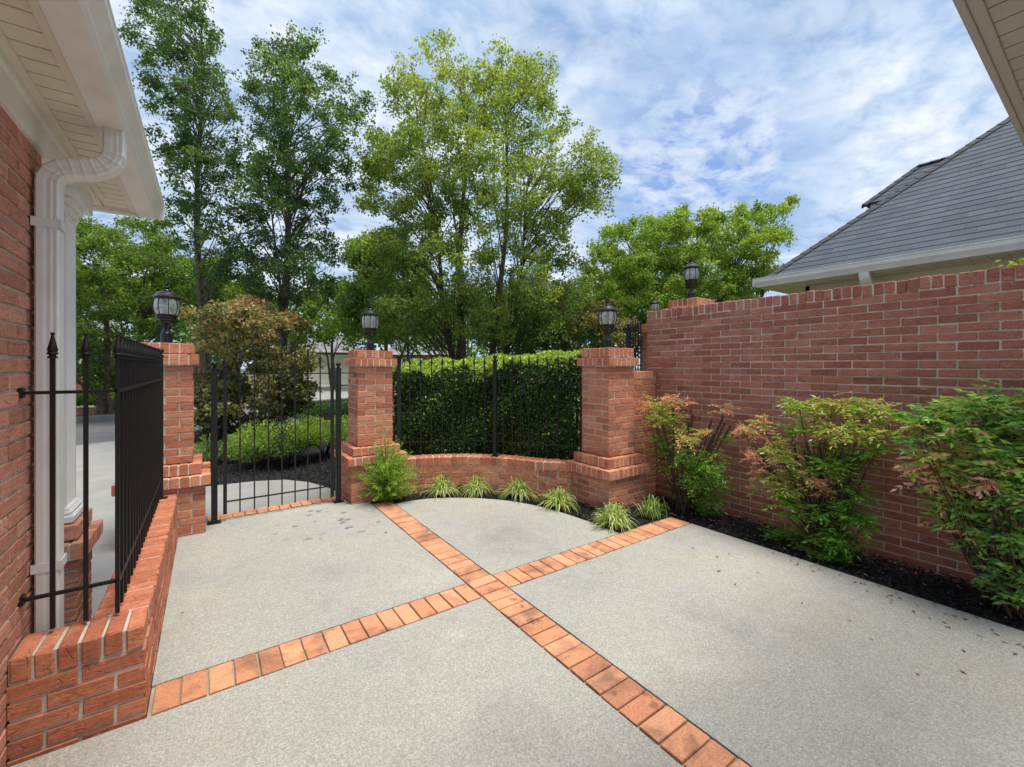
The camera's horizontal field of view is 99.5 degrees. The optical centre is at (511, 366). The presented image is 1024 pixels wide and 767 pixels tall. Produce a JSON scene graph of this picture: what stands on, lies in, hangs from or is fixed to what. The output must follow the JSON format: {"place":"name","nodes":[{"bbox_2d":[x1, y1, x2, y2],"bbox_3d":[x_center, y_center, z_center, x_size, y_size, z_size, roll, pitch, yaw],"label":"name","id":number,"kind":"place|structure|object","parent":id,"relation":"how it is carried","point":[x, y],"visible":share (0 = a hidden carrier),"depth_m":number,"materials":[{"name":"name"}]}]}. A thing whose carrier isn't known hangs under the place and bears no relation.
{"place":"outdoors","nodes":[
{"label":"outdoors","id":0,"kind":"place"},
{"bbox_2d":[76,441,114,619],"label":"driveway","id":1,"kind":"structure","parent":0,"point":[101,476],"depth_m":4.91,"materials":[{"name":"concrete"}]},
{"bbox_2d":[205,480,342,521],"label":"path","id":2,"kind":"structure","parent":0,"point":[247,489],"depth_m":5.21,"materials":[{"name":"concrete"}]},
{"bbox_2d":[208,496,341,521],"bbox_3d":[-2.512,1.536,4.681,1.271,0.047,0.185,0,0,-35],"label":"paver threshold","id":3,"kind":"object","parent":2,"relation":"on","point":[276,507],"visible":0.65,"depth_m":4.63,"materials":[{"name":"brick"}]},
{"bbox_2d":[199,384,395,401],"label":"driveway","id":4,"kind":"structure","parent":0,"point":[325,394],"depth_m":22.70,"materials":[{"name":"concrete"}]},
{"bbox_2d":[152,499,465,687],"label":"patio","id":5,"kind":"structure","parent":0,"point":[242,586],"depth_m":3.08,"materials":[{"name":"concrete"}]},
{"bbox_2d":[193,361,220,525],"bbox_3d":[-2.935,0.735,4.171,0.226,1.569,0.092,0,0,-35],"label":"gate post","id":6,"kind":"object","parent":5,"relation":"on","point":[214,445],"visible":0.98,"depth_m":4.18,"materials":[{"name":"black metal"}]},
{"bbox_2d":[332,362,355,503],"bbox_3d":[-1.892,0.735,4.902,0.250,1.569,0.090,0,0,-35],"label":"gate post","id":7,"kind":"object","parent":5,"relation":"on","point":[338,499],"visible":1,"depth_m":4.84,"materials":[{"name":"black metal"}]},
{"bbox_2d":[223,335,333,514],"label":"iron gate","id":8,"kind":"structure","parent":7,"relation":"attached to","point":[328,415],"depth_m":4.54,"materials":[{"name":"black metal"}]},
{"bbox_2d":[76,378,553,416],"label":"lawn","id":9,"kind":"structure","parent":0,"point":[245,403],"depth_m":17.07,"materials":[{"name":"green plant"}]},
{"bbox_2d":[76,407,95,415],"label":"planter wall","id":10,"kind":"structure","parent":9,"relation":"on","point":[79,410],"depth_m":13.48,"materials":[{"name":"red brick"}]},
{"bbox_2d":[76,283,95,295],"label":"tree","id":11,"kind":"object","parent":9,"relation":"on","point":[85,288],"visible":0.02,"depth_m":27.62,"materials":[{"name":"green plant"}]},
{"bbox_2d":[76,393,113,406],"bbox_3d":[-15.077,1.181,15.148,1.780,0.698,1.325,0,0,-35],"label":"roadside shrub","id":12,"kind":"object","parent":9,"relation":"on","point":[79,399],"visible":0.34,"depth_m":15.00,"materials":[{"name":"green plant"}]},
{"bbox_2d":[76,263,124,327],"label":"tree","id":13,"kind":"object","parent":9,"relation":"on","point":[96,286],"depth_m":28.38,"materials":[{"name":"green plant"}]},
{"bbox_2d":[89,393,114,406],"bbox_3d":[-14.914,1.189,15.899,1.727,0.680,1.474,0,0,-35],"label":"roadside shrub","id":14,"kind":"object","parent":9,"relation":"on","point":[112,394],"visible":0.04,"depth_m":15.65,"materials":[{"name":"green plant"}]},
{"bbox_2d":[76,305,135,389],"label":"distant house","id":15,"kind":"structure","parent":9,"relation":"on","point":[79,387],"depth_m":25.59,"materials":[{"name":"brick"}]},
{"bbox_2d":[81,264,179,341],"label":"tree","id":16,"kind":"object","parent":9,"relation":"on","point":[132,331],"visible":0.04,"depth_m":31.17,"materials":[{"name":"green plant"}]},
{"bbox_2d":[76,212,261,414],"bbox_3d":[-11.991,-1.602,12.974,8.820,6.402,4.209,0,0,6],"label":"shade tree","id":17,"kind":"object","parent":9,"relation":"on","point":[128,258],"visible":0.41,"depth_m":12.43,"materials":[{"name":"green plant"}]},
{"bbox_2d":[132,275,238,392],"bbox_3d":[-17.833,-2.148,24.081,4.861,7.467,9.644,0,0,-56],"label":"tree","id":18,"kind":"object","parent":9,"relation":"on","point":[183,326],"visible":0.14,"depth_m":22.85,"materials":[{"name":"green plant"}]},
{"bbox_2d":[173,331,238,386],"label":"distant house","id":19,"kind":"structure","parent":9,"relation":"on","point":[200,364],"depth_m":30.95,"materials":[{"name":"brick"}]},
{"bbox_2d":[210,355,221,367],"bbox_3d":[-21.396,-0.080,30.971,1.160,1.460,0.056,0,0,-36],"label":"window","id":20,"kind":"structure","parent":19,"relation":"in","point":[214,359],"depth_m":31.01,"materials":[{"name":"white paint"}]},
{"bbox_2d":[232,274,295,362],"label":"tree","id":21,"kind":"object","parent":9,"relation":"on","point":[275,309],"visible":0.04,"depth_m":31.52,"materials":[{"name":"green plant"}]},
{"bbox_2d":[259,323,362,385],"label":"distant house","id":22,"kind":"structure","parent":9,"relation":"on","point":[340,356],"depth_m":34.33,"materials":[{"name":"brick"}]},
{"bbox_2d":[303,357,352,384],"bbox_3d":[-14.282,0.345,34.361,4.500,2.220,0.038,0,0,-16],"label":"garage door","id":23,"kind":"structure","parent":22,"relation":"in","point":[344,371],"depth_m":34.26,"materials":[{"name":"paint"}]},
{"bbox_2d":[273,270,381,388],"bbox_3d":[-11.165,-2.240,26.786,6.605,7.662,8.369,0,0,-35],"label":"tree","id":24,"kind":"object","parent":9,"relation":"on","point":[327,330],"visible":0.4,"depth_m":25.69,"materials":[{"name":"green plant"}]},
{"bbox_2d":[337,285,444,361],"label":"tree","id":25,"kind":"object","parent":9,"relation":"on","point":[416,345],"visible":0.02,"depth_m":32.08,"materials":[{"name":"green plant"}]},
{"bbox_2d":[387,336,447,363],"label":"distant house","id":26,"kind":"structure","parent":9,"relation":"on","point":[425,355],"depth_m":46.68,"materials":[{"name":"brick"}]},
{"bbox_2d":[428,286,502,385],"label":"tree","id":27,"kind":"object","parent":9,"relation":"on","point":[472,353],"visible":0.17,"depth_m":25.92,"materials":[{"name":"green plant"}]},
{"bbox_2d":[76,386,575,444],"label":"road","id":28,"kind":"structure","parent":0,"point":[100,431],"depth_m":10.54,"materials":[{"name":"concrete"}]},
{"bbox_2d":[76,382,566,421],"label":"kerb","id":29,"kind":"structure","parent":28,"relation":"on","point":[93,417],"depth_m":12.67,"materials":[{"name":"concrete"}]},
{"bbox_2d":[11,598,682,766],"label":"patio","id":30,"kind":"structure","parent":0,"point":[482,682],"depth_m":1.88,"materials":[{"name":"concrete"}]},
{"bbox_2d":[194,395,579,456],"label":"lawn","id":31,"kind":"structure","parent":0,"point":[196,447],"depth_m":10.11,"materials":[{"name":"green plant"}]},
{"bbox_2d":[117,0,251,428],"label":"birch","id":32,"kind":"object","parent":31,"relation":"on","point":[196,80],"visible":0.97,"depth_m":8.93,"materials":[{"name":"green plant"}]},
{"bbox_2d":[210,20,377,434],"bbox_3d":[-4.556,-2.925,9.056,3.829,8.994,2.569,0,0,32],"label":"birch","id":33,"kind":"object","parent":31,"relation":"on","point":[280,186],"visible":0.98,"depth_m":8.54,"materials":[{"name":"green plant"}]},
{"bbox_2d":[287,397,347,419],"bbox_3d":[-5.000,1.190,11.481,1.563,0.679,2.143,0,0,15],"label":"hedge","id":34,"kind":"object","parent":31,"relation":"on","point":[315,410],"visible":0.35,"depth_m":11.10,"materials":[{"name":"green plant"}]},
{"bbox_2d":[329,400,393,418],"bbox_3d":[-4.095,1.159,11.854,1.892,0.739,1.451,0,0,-35],"label":"hedge","id":35,"kind":"object","parent":31,"relation":"on","point":[345,406],"visible":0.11,"depth_m":11.28,"materials":[{"name":"green plant"}]},
{"bbox_2d":[330,222,441,409],"bbox_3d":[-3.802,-1.459,13.144,3.397,6.072,4.384,0,0,-35],"label":"young tree","id":36,"kind":"object","parent":31,"relation":"on","point":[357,249],"visible":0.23,"depth_m":12.16,"materials":[{"name":"green plant"}]},
{"bbox_2d":[489,320,551,407],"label":"young tree","id":37,"kind":"object","parent":31,"relation":"on","point":[535,349],"visible":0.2,"depth_m":10.75,"materials":[{"name":"green plant"}]},
{"bbox_2d":[465,274,589,353],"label":"tree","id":38,"kind":"object","parent":31,"relation":"on","point":[520,316],"visible":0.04,"depth_m":29.11,"materials":[{"name":"green plant"}]},
{"bbox_2d":[579,258,700,347],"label":"tree","id":39,"kind":"object","parent":31,"relation":"on","point":[626,294],"visible":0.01,"depth_m":25.05,"materials":[{"name":"green plant"}]},
{"bbox_2d":[576,192,800,343],"bbox_3d":[4.745,-1.527,11.492,6.274,6.258,4.180,0,0,0],"label":"spreading tree","id":40,"kind":"object","parent":31,"relation":"on","point":[673,230],"visible":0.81,"depth_m":10.63,"materials":[{"name":"green plant"}]},
{"bbox_2d":[705,291,725,302],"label":"tree","id":41,"kind":"object","parent":31,"relation":"on","point":[715,299],"depth_m":26.81,"materials":[{"name":"green plant"}]},
{"bbox_2d":[205,368,639,531],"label":"ground","id":42,"kind":"structure","parent":0,"point":[243,370],"depth_m":84.52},
{"bbox_2d":[0,0,164,766],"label":"brick house","id":43,"kind":"structure","parent":42,"relation":"on","point":[74,146],"depth_m":1.88,"materials":[{"name":"white paint"}]},
{"bbox_2d":[952,0,1023,145],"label":"house eave","id":44,"kind":"object","parent":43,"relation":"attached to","point":[995,29],"visible":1,"depth_m":1.49,"materials":[{"name":"grey plastic"}]},
{"bbox_2d":[6,493,177,766],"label":"brick wall","id":45,"kind":"structure","parent":42,"relation":"on","point":[75,683],"depth_m":1.81,"materials":[{"name":"red brick"}]},
{"bbox_2d":[18,332,167,629],"bbox_3d":[-2.505,0.484,2.749,0.347,1.286,2.178,0,0,-34],"label":"iron fence","id":46,"kind":"object","parent":45,"relation":"on","point":[138,390],"visible":1,"depth_m":2.12,"materials":[{"name":"black metal"}]},
{"bbox_2d":[111,342,210,539],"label":"brick pillar","id":47,"kind":"structure","parent":42,"relation":"on","point":[186,474],"depth_m":3.91,"materials":[{"name":"red brick"}]},
{"bbox_2d":[150,280,181,342],"bbox_3d":[-3.216,-0.506,4.035,0.216,0.589,0.216,0,0,-24],"label":"post lamp","id":48,"kind":"object","parent":47,"relation":"on","point":[166,319],"visible":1,"depth_m":4.00,"materials":[{"name":"black metal"}]},
{"bbox_2d":[151,584,480,715],"bbox_3d":[-0.949,1.537,2.457,1.676,0.044,0.213,0,0,-35],"label":"paver strip","id":49,"kind":"object","parent":42,"relation":"on","point":[167,694],"visible":0.76,"depth_m":2.31,"materials":[{"name":"brick"}]},
{"bbox_2d":[206,438,487,489],"bbox_3d":[-2.230,1.555,7.233,6.040,0.001,4.300,0,0,-5],"label":"planting bed","id":50,"kind":"object","parent":42,"relation":"on","point":[315,450],"visible":0.04,"depth_m":6.60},
{"bbox_2d":[194,433,220,461],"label":"striped grass","id":51,"kind":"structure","parent":50,"relation":"on","point":[204,449],"depth_m":6.83,"materials":[{"name":"green plant"}]},
{"bbox_2d":[208,432,238,461],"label":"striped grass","id":52,"kind":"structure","parent":50,"relation":"on","point":[228,458],"depth_m":6.94,"materials":[{"name":"green plant"}]},
{"bbox_2d":[169,294,325,445],"bbox_3d":[-4.650,0.116,7.700,2.459,2.932,3.018,0,0,-21],"label":"japanese maple","id":53,"kind":"object","parent":50,"relation":"on","point":[246,325],"visible":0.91,"depth_m":7.14,"materials":[{"name":"green plant"}]},
{"bbox_2d":[233,435,275,464],"bbox_3d":[-3.933,1.290,6.736,0.516,0.474,0.641,0,0,35],"label":"shrub","id":54,"kind":"object","parent":50,"relation":"on","point":[257,458],"visible":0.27,"depth_m":6.59,"materials":[{"name":"green plant"}]},
{"bbox_2d":[297,413,348,455],"bbox_3d":[-3.183,1.151,7.361,0.980,0.750,0.952,0,0,-35],"label":"shrub","id":55,"kind":"object","parent":50,"relation":"on","point":[344,425],"visible":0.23,"depth_m":7.33,"materials":[{"name":"green plant"}]},
{"bbox_2d":[350,28,622,432],"bbox_3d":[-0.612,-2.949,9.138,6.061,9.070,4.223,0,0,-2],"label":"river birch","id":56,"kind":"object","parent":50,"relation":"on","point":[379,165],"visible":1,"depth_m":8.59,"materials":[{"name":"green plant"}]},
{"bbox_2d":[392,347,630,459],"bbox_3d":[-0.331,0.649,5.947,3.971,1.830,1.530,0,0,9],"label":"hedge","id":57,"kind":"object","parent":50,"relation":"on","point":[553,356],"visible":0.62,"depth_m":5.52,"materials":[{"name":"green plant"}]},
{"bbox_2d":[205,452,1023,630],"bbox_3d":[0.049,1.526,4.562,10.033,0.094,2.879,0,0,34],"label":"mulch","id":58,"kind":"object","parent":50,"relation":"on","point":[880,561],"visible":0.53,"depth_m":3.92,"materials":[{"name":"black soil"}]},
{"bbox_2d":[220,414,329,465],"bbox_3d":[-3.581,1.144,6.670,1.554,0.771,0.964,0,0,-35],"label":"shrub","id":59,"kind":"object","parent":58,"relation":"on","point":[301,437],"visible":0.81,"depth_m":6.48,"materials":[{"name":"green plant"}]},
{"bbox_2d":[348,414,418,500],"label":"juniper","id":60,"kind":"object","parent":58,"relation":"on","point":[386,479],"visible":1,"depth_m":4.79,"materials":[{"name":"green plant"}]},
{"bbox_2d":[418,474,460,497],"bbox_3d":[-0.871,1.419,5.190,0.613,0.282,0.590,0,0,29],"label":"variegated liriope","id":61,"kind":"object","parent":58,"relation":"on","point":[440,486],"visible":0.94,"depth_m":5.12,"materials":[{"name":"green plant"}]},
{"bbox_2d":[458,474,494,498],"bbox_3d":[-0.432,1.429,5.242,0.587,0.263,0.596,3,1,-35],"label":"variegated liriope","id":62,"kind":"object","parent":58,"relation":"on","point":[476,486],"visible":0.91,"depth_m":5.16,"materials":[{"name":"green plant"}]},
{"bbox_2d":[495,476,540,503],"bbox_3d":[0.119,1.425,5.087,0.681,0.267,0.674,1,2,-35],"label":"variegated liriope","id":63,"kind":"object","parent":58,"relation":"on","point":[516,490],"visible":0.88,"depth_m":5.01,"materials":[{"name":"green plant"}]},
{"bbox_2d":[533,485,579,513],"bbox_3d":[0.487,1.430,4.725,0.560,0.281,0.594,0,0,12],"label":"variegated liriope","id":64,"kind":"object","parent":58,"relation":"on","point":[559,498],"visible":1,"depth_m":4.64,"materials":[{"name":"green plant"}]},
{"bbox_2d":[590,502,639,537],"bbox_3d":[0.958,1.423,4.128,0.526,0.269,0.563,0,0,16],"label":"variegated liriope","id":65,"kind":"object","parent":58,"relation":"on","point":[615,519],"visible":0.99,"depth_m":4.07,"materials":[{"name":"green plant"}]},
{"bbox_2d":[630,494,668,522],"bbox_3d":[1.400,1.414,4.398,0.442,0.262,0.455,0,0,26],"label":"variegated liriope","id":66,"kind":"object","parent":58,"relation":"on","point":[652,509],"visible":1,"depth_m":4.37,"materials":[{"name":"green plant"}]},
{"bbox_2d":[634,393,739,517],"bbox_3d":[1.790,0.940,4.529,0.601,1.311,1.166,0,0,-35],"label":"nandina","id":67,"kind":"object","parent":58,"relation":"on","point":[692,486],"visible":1,"depth_m":4.44,"materials":[{"name":"green plant"}]},
{"bbox_2d":[728,391,913,565],"bbox_3d":[2.435,0.904,3.606,0.596,1.406,1.442,0,0,-35],"label":"nandina","id":68,"kind":"object","parent":58,"relation":"on","point":[825,538],"visible":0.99,"depth_m":3.47,"materials":[{"name":"green plant"}]},
{"bbox_2d":[887,377,1023,619],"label":"nandina","id":69,"kind":"object","parent":58,"relation":"on","point":[1005,578],"visible":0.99,"depth_m":2.71,"materials":[{"name":"green leaf"},{"name":"reddish leaf"},{"name":"brown woody stem"}]},
{"bbox_2d":[334,350,406,503],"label":"brick pillar","id":70,"kind":"structure","parent":42,"relation":"on","point":[370,391],"depth_m":4.99,"materials":[{"name":"red brick"}]},
{"bbox_2d":[360,302,379,349],"bbox_3d":[-1.696,-0.481,5.180,0.216,0.589,0.216,0,0,4],"label":"post lamp","id":71,"kind":"object","parent":70,"relation":"on","point":[370,332],"visible":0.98,"depth_m":5.14,"materials":[{"name":"black metal"}]},
{"bbox_2d":[147,502,667,717],"bbox_3d":[-0.600,1.532,4.000,4.050,0.001,2.360,0,0,-35],"label":"patio edging","id":72,"kind":"object","parent":42,"relation":"on","point":[149,713],"visible":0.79,"depth_m":2.18,"materials":[{"name":"brick"}]},
{"bbox_2d":[402,453,574,501],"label":"curved brick wall","id":73,"kind":"structure","parent":42,"relation":"on","point":[542,476],"depth_m":5.20,"materials":[{"name":"red brick"}]},
{"bbox_2d":[396,354,583,457],"bbox_3d":[-0.263,0.479,5.208,2.311,1.246,0.356,0,0,6],"label":"iron fence","id":74,"kind":"object","parent":73,"relation":"on","point":[398,400],"visible":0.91,"depth_m":5.25,"materials":[{"name":"black metal"}]},
{"bbox_2d":[536,298,581,351],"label":"bronze maple","id":75,"kind":"object","parent":42,"relation":"on","point":[564,346],"visible":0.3,"depth_m":9.42,"materials":[{"name":"green plant"}]},
{"bbox_2d":[373,501,749,766],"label":"paver strip","id":76,"kind":"object","parent":42,"relation":"on","point":[635,704],"visible":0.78,"depth_m":2.20,"materials":[{"name":"brick"}]},
{"bbox_2d":[525,279,618,391],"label":"tree","id":77,"kind":"object","parent":42,"relation":"on","point":[585,337],"visible":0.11,"depth_m":25.50,"materials":[{"name":"green plant"}]},
{"bbox_2d":[493,517,689,588],"bbox_3d":[0.794,1.537,3.679,2.130,0.045,0.214,0,0,-35],"label":"paver strip","id":78,"kind":"object","parent":42,"relation":"on","point":[513,577],"visible":0.73,"depth_m":3.51,"materials":[{"name":"brick"}]},
{"bbox_2d":[569,296,643,367],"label":"bronze maple","id":79,"kind":"object","parent":42,"relation":"on","point":[617,333],"visible":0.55,"depth_m":8.84,"materials":[{"name":"green plant"}]},
{"bbox_2d":[565,348,650,511],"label":"brick pillar","id":80,"kind":"structure","parent":42,"relation":"on","point":[607,465],"depth_m":4.72,"materials":[{"name":"red brick"}]},
{"bbox_2d":[597,296,617,347],"bbox_3d":[1.079,-0.496,4.896,0.216,0.589,0.216,0,0,-13],"label":"post lamp","id":81,"kind":"object","parent":80,"relation":"on","point":[607,328],"visible":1,"depth_m":4.86,"materials":[{"name":"black metal"}]},
{"bbox_2d":[499,611,737,766],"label":"patio edging","id":82,"kind":"object","parent":42,"relation":"on","point":[653,715],"visible":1,"depth_m":1.79,"materials":[{"name":"brown brick"}]},
{"bbox_2d":[639,324,647,370],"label":"brick pillar","id":83,"kind":"structure","parent":42,"relation":"on","point":[644,357],"depth_m":8.95,"materials":[{"name":"red brick"}]},
{"bbox_2d":[649,297,659,310],"bbox_3d":[2.952,-1.171,8.994,0.216,0.589,0.216,0,0,42],"label":"post lamp","id":84,"kind":"object","parent":83,"relation":"on","point":[654,302],"visible":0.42,"depth_m":8.95,"materials":[{"name":"black metal"}]},
{"bbox_2d":[633,371,655,495],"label":"short brick wall","id":85,"kind":"structure","parent":42,"relation":"on","point":[644,382],"depth_m":5.07,"materials":[{"name":"red brick"}]},
{"bbox_2d":[665,297,714,308],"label":"brick pillar","id":86,"kind":"structure","parent":42,"relation":"on","point":[694,301],"depth_m":5.59,"materials":[{"name":"red brick"}]},
{"bbox_2d":[683,256,700,297],"bbox_3d":[2.382,-1.171,5.748,0.216,0.589,0.216,0,0,14],"label":"post lamp","id":87,"kind":"object","parent":86,"relation":"on","point":[691,282],"visible":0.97,"depth_m":5.71,"materials":[{"name":"black metal"}]},
{"bbox_2d":[647,264,1023,591],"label":"tall brick wall","id":88,"kind":"structure","parent":42,"relation":"on","point":[922,341],"depth_m":3.59,"materials":[{"name":"red brick"}]},
{"bbox_2d":[984,257,1023,270],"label":"vine","id":89,"kind":"object","parent":88,"relation":"on","point":[1020,260],"visible":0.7,"depth_m":2.97,"materials":[{"name":"green plant"}]},
{"bbox_2d":[752,117,1023,294],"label":"neighbour house","id":90,"kind":"structure","parent":42,"relation":"on","point":[961,210],"depth_m":5.64,"materials":[{"name":"tile"}]},
{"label":"short brick wall","id":91,"kind":"object","parent":42,"relation":"on","visible":0},
{"bbox_2d":[625,318,641,370],"bbox_3d":[1.580,0.005,5.556,0.084,1.181,0.708,0,0,-1],"label":"iron fence","id":92,"kind":"object","parent":91,"relation":"on","point":[629,335],"visible":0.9,"depth_m":5.49,"materials":[{"name":"black metal"}]},
{"bbox_2d":[395,498,619,575],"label":"patio","id":93,"kind":"structure","parent":0,"point":[491,537],"depth_m":4.04,"materials":[{"name":"concrete"}]},
{"bbox_2d":[76,0,1008,368],"label":"sky","id":94,"kind":"structure","parent":0,"point":[826,103],"materials":[{"name":"blue"}]},
{"bbox_2d":[510,523,1023,766],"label":"patio","id":95,"kind":"structure","parent":0,"point":[763,667],"depth_m":2.29,"materials":[{"name":"concrete"}]},
{"bbox_2d":[181,463,1023,674],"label":"leaf litter","id":96,"kind":"object","parent":95,"relation":"on","point":[855,581],"visible":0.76,"depth_m":3.05,"materials":[{"name":"brown plant"}]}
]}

